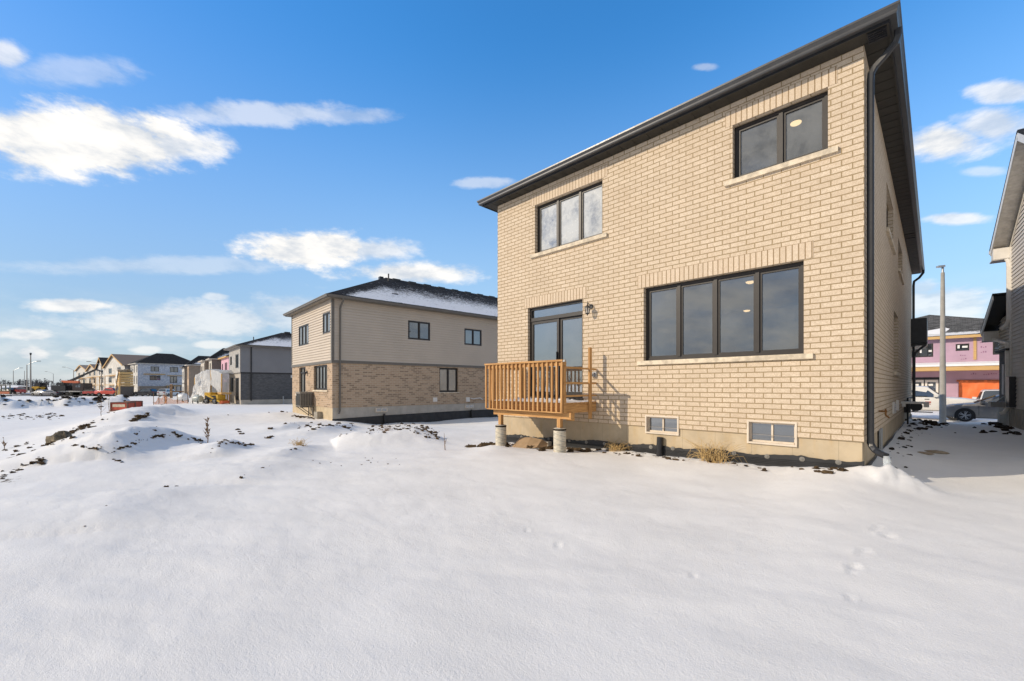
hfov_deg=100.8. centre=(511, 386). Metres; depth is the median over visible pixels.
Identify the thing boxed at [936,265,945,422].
street lamp
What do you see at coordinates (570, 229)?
window
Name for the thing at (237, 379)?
patio door
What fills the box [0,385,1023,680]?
snow ground
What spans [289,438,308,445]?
grass tuft
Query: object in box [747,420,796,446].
basement window
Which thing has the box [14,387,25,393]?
suv
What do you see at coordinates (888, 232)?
window
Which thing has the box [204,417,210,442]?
dry weed
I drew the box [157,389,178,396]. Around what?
car
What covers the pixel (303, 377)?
patio door
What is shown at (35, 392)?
car
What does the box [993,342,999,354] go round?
window
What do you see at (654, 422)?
basement window
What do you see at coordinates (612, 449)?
grass tuft
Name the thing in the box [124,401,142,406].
site crate
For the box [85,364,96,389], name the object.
townhouse
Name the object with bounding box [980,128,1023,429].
grey sided house
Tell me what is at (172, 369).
window
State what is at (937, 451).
flat stone
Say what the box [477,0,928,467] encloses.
brick house
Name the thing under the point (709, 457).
grass tuft
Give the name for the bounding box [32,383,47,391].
wheel loader
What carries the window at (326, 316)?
in the two tone house at (381, 350)
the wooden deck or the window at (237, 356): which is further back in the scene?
the window at (237, 356)
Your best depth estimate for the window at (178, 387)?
115.54 m
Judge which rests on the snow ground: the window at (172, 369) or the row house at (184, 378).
the row house at (184, 378)
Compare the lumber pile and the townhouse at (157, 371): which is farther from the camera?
the townhouse at (157, 371)
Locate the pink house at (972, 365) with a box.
[915,315,999,398]
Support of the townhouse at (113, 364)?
on the snow ground
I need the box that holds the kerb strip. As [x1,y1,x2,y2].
[5,393,175,395]
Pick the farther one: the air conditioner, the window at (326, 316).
the air conditioner
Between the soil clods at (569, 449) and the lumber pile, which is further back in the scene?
the lumber pile
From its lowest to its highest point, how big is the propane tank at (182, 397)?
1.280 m
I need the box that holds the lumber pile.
[217,392,231,403]
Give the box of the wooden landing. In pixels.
[170,384,183,397]
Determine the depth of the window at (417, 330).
26.11 m
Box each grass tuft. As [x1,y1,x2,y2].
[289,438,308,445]
[604,438,631,451]
[681,437,746,464]
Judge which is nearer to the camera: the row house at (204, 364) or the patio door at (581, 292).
the patio door at (581, 292)
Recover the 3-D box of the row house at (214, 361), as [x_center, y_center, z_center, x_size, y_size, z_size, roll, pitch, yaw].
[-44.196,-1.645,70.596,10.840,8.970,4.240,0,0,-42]
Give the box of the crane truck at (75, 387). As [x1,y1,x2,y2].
[51,369,102,395]
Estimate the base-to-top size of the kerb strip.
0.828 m
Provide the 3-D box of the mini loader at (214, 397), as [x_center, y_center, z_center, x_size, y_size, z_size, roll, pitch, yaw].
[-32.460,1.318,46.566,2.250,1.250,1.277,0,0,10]
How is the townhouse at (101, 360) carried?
on the snow ground
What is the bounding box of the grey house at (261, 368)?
[223,332,291,404]
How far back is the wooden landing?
78.97 m
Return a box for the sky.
[0,0,1023,384]
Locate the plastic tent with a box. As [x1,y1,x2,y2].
[189,369,232,402]
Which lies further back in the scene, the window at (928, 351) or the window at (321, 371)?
the window at (928, 351)
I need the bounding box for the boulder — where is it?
[45,431,71,442]
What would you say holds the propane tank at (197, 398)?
on the snow ground
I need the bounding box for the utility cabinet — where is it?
[314,411,321,418]
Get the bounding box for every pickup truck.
[94,388,116,395]
[911,386,976,419]
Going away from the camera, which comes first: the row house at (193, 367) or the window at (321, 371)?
the window at (321, 371)
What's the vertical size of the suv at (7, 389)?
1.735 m
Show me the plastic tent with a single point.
(213, 380)
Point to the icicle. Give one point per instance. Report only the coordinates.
(886, 460)
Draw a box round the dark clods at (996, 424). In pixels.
[889,419,1021,468]
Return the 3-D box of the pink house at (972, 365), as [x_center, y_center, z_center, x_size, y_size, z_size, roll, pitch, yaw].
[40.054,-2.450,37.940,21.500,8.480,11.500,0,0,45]
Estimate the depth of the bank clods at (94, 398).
47.49 m
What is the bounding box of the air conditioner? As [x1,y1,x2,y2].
[295,392,313,416]
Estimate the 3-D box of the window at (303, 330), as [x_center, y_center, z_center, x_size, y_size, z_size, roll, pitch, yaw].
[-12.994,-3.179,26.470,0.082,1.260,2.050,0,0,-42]
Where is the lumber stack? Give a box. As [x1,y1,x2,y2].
[114,369,134,395]
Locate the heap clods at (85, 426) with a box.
[0,404,439,526]
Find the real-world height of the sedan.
1.455 m
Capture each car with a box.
[30,390,45,394]
[38,390,63,395]
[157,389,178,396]
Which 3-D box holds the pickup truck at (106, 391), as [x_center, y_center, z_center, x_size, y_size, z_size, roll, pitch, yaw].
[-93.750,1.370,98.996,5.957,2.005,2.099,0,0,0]
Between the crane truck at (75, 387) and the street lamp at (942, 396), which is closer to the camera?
the street lamp at (942, 396)
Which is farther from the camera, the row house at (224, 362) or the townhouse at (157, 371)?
the townhouse at (157, 371)
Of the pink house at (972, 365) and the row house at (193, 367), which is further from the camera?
the row house at (193, 367)
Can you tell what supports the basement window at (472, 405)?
in the two tone house at (381, 350)
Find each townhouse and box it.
[74,365,88,382]
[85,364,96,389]
[95,357,107,389]
[102,354,148,387]
[128,353,189,393]
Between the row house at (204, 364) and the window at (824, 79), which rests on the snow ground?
the row house at (204, 364)
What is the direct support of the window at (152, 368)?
in the townhouse at (157, 371)
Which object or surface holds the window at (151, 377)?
in the townhouse at (157, 371)
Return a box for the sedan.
[946,395,998,421]
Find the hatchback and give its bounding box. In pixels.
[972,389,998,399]
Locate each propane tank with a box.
[178,393,188,401]
[192,394,203,403]
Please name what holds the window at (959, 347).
in the pink house at (972, 365)
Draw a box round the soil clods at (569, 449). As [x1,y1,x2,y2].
[464,442,848,473]
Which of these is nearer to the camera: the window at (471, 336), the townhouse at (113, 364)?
the window at (471, 336)
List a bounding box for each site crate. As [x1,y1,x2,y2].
[110,402,135,411]
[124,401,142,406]
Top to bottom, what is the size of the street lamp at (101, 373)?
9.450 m
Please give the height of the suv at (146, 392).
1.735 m
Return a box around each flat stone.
[918,451,933,454]
[924,450,949,453]
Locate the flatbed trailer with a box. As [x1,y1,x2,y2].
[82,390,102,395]
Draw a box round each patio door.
[236,378,238,400]
[300,367,305,391]
[524,286,586,399]
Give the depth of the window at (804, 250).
7.75 m
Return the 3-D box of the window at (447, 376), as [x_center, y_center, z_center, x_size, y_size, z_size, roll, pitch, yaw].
[-4.152,-0.364,27.641,1.600,1.650,0.215,0,0,-42]
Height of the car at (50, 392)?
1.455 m
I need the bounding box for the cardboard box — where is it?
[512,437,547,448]
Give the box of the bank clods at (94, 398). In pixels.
[0,394,128,406]
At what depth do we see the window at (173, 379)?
114.74 m
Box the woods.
[0,378,71,386]
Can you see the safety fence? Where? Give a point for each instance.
(166, 402)
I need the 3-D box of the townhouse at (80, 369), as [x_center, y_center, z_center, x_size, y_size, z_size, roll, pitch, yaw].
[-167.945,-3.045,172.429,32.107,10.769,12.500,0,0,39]
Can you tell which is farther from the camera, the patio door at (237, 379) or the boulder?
the patio door at (237, 379)
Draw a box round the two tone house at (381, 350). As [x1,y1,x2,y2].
[283,274,497,423]
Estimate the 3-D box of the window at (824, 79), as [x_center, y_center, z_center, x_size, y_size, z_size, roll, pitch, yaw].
[4.507,-4.294,7.177,1.652,1.344,0.225,0,0,45]
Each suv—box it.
[0,387,14,393]
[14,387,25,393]
[133,389,156,395]
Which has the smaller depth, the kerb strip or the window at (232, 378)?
the window at (232, 378)
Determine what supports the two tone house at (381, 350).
on the snow ground
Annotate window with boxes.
[150,376,159,379]
[151,366,158,371]
[170,367,177,371]
[170,376,176,382]
[173,385,180,393]
[230,377,233,391]
[236,354,238,367]
[299,324,308,345]
[312,365,327,391]
[323,311,330,333]
[375,408,387,411]
[408,320,429,340]
[438,368,459,392]
[464,328,481,345]
[465,404,473,407]
[530,164,606,258]
[637,241,812,364]
[645,415,678,435]
[724,65,837,186]
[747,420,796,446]
[886,207,895,254]
[898,268,904,284]
[915,343,932,356]
[956,343,968,350]
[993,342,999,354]
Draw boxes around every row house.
[180,366,186,393]
[184,356,209,397]
[198,357,208,370]
[206,348,228,369]
[218,355,228,369]
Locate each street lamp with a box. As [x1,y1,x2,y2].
[26,361,36,391]
[29,353,31,392]
[86,361,101,389]
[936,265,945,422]
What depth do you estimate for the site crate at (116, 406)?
38.60 m
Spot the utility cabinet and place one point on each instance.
(317, 414)
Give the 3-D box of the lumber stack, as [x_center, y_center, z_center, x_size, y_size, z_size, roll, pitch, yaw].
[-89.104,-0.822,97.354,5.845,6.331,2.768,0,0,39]
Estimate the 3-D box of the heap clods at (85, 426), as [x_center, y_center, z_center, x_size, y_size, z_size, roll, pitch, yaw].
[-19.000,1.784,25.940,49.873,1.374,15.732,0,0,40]
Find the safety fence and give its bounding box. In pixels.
[153,393,188,404]
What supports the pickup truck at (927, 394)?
on the snow ground
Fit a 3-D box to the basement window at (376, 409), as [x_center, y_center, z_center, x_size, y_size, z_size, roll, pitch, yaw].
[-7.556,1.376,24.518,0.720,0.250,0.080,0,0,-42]
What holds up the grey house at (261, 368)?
on the snow ground
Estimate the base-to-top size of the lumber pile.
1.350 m
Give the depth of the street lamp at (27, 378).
115.93 m
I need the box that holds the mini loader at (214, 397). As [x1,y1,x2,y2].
[203,392,229,403]
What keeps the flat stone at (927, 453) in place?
on the snow ground
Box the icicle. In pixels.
[883,456,890,465]
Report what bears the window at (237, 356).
in the grey house at (261, 368)
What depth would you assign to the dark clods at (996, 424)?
13.32 m
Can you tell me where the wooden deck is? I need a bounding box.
[484,347,595,452]

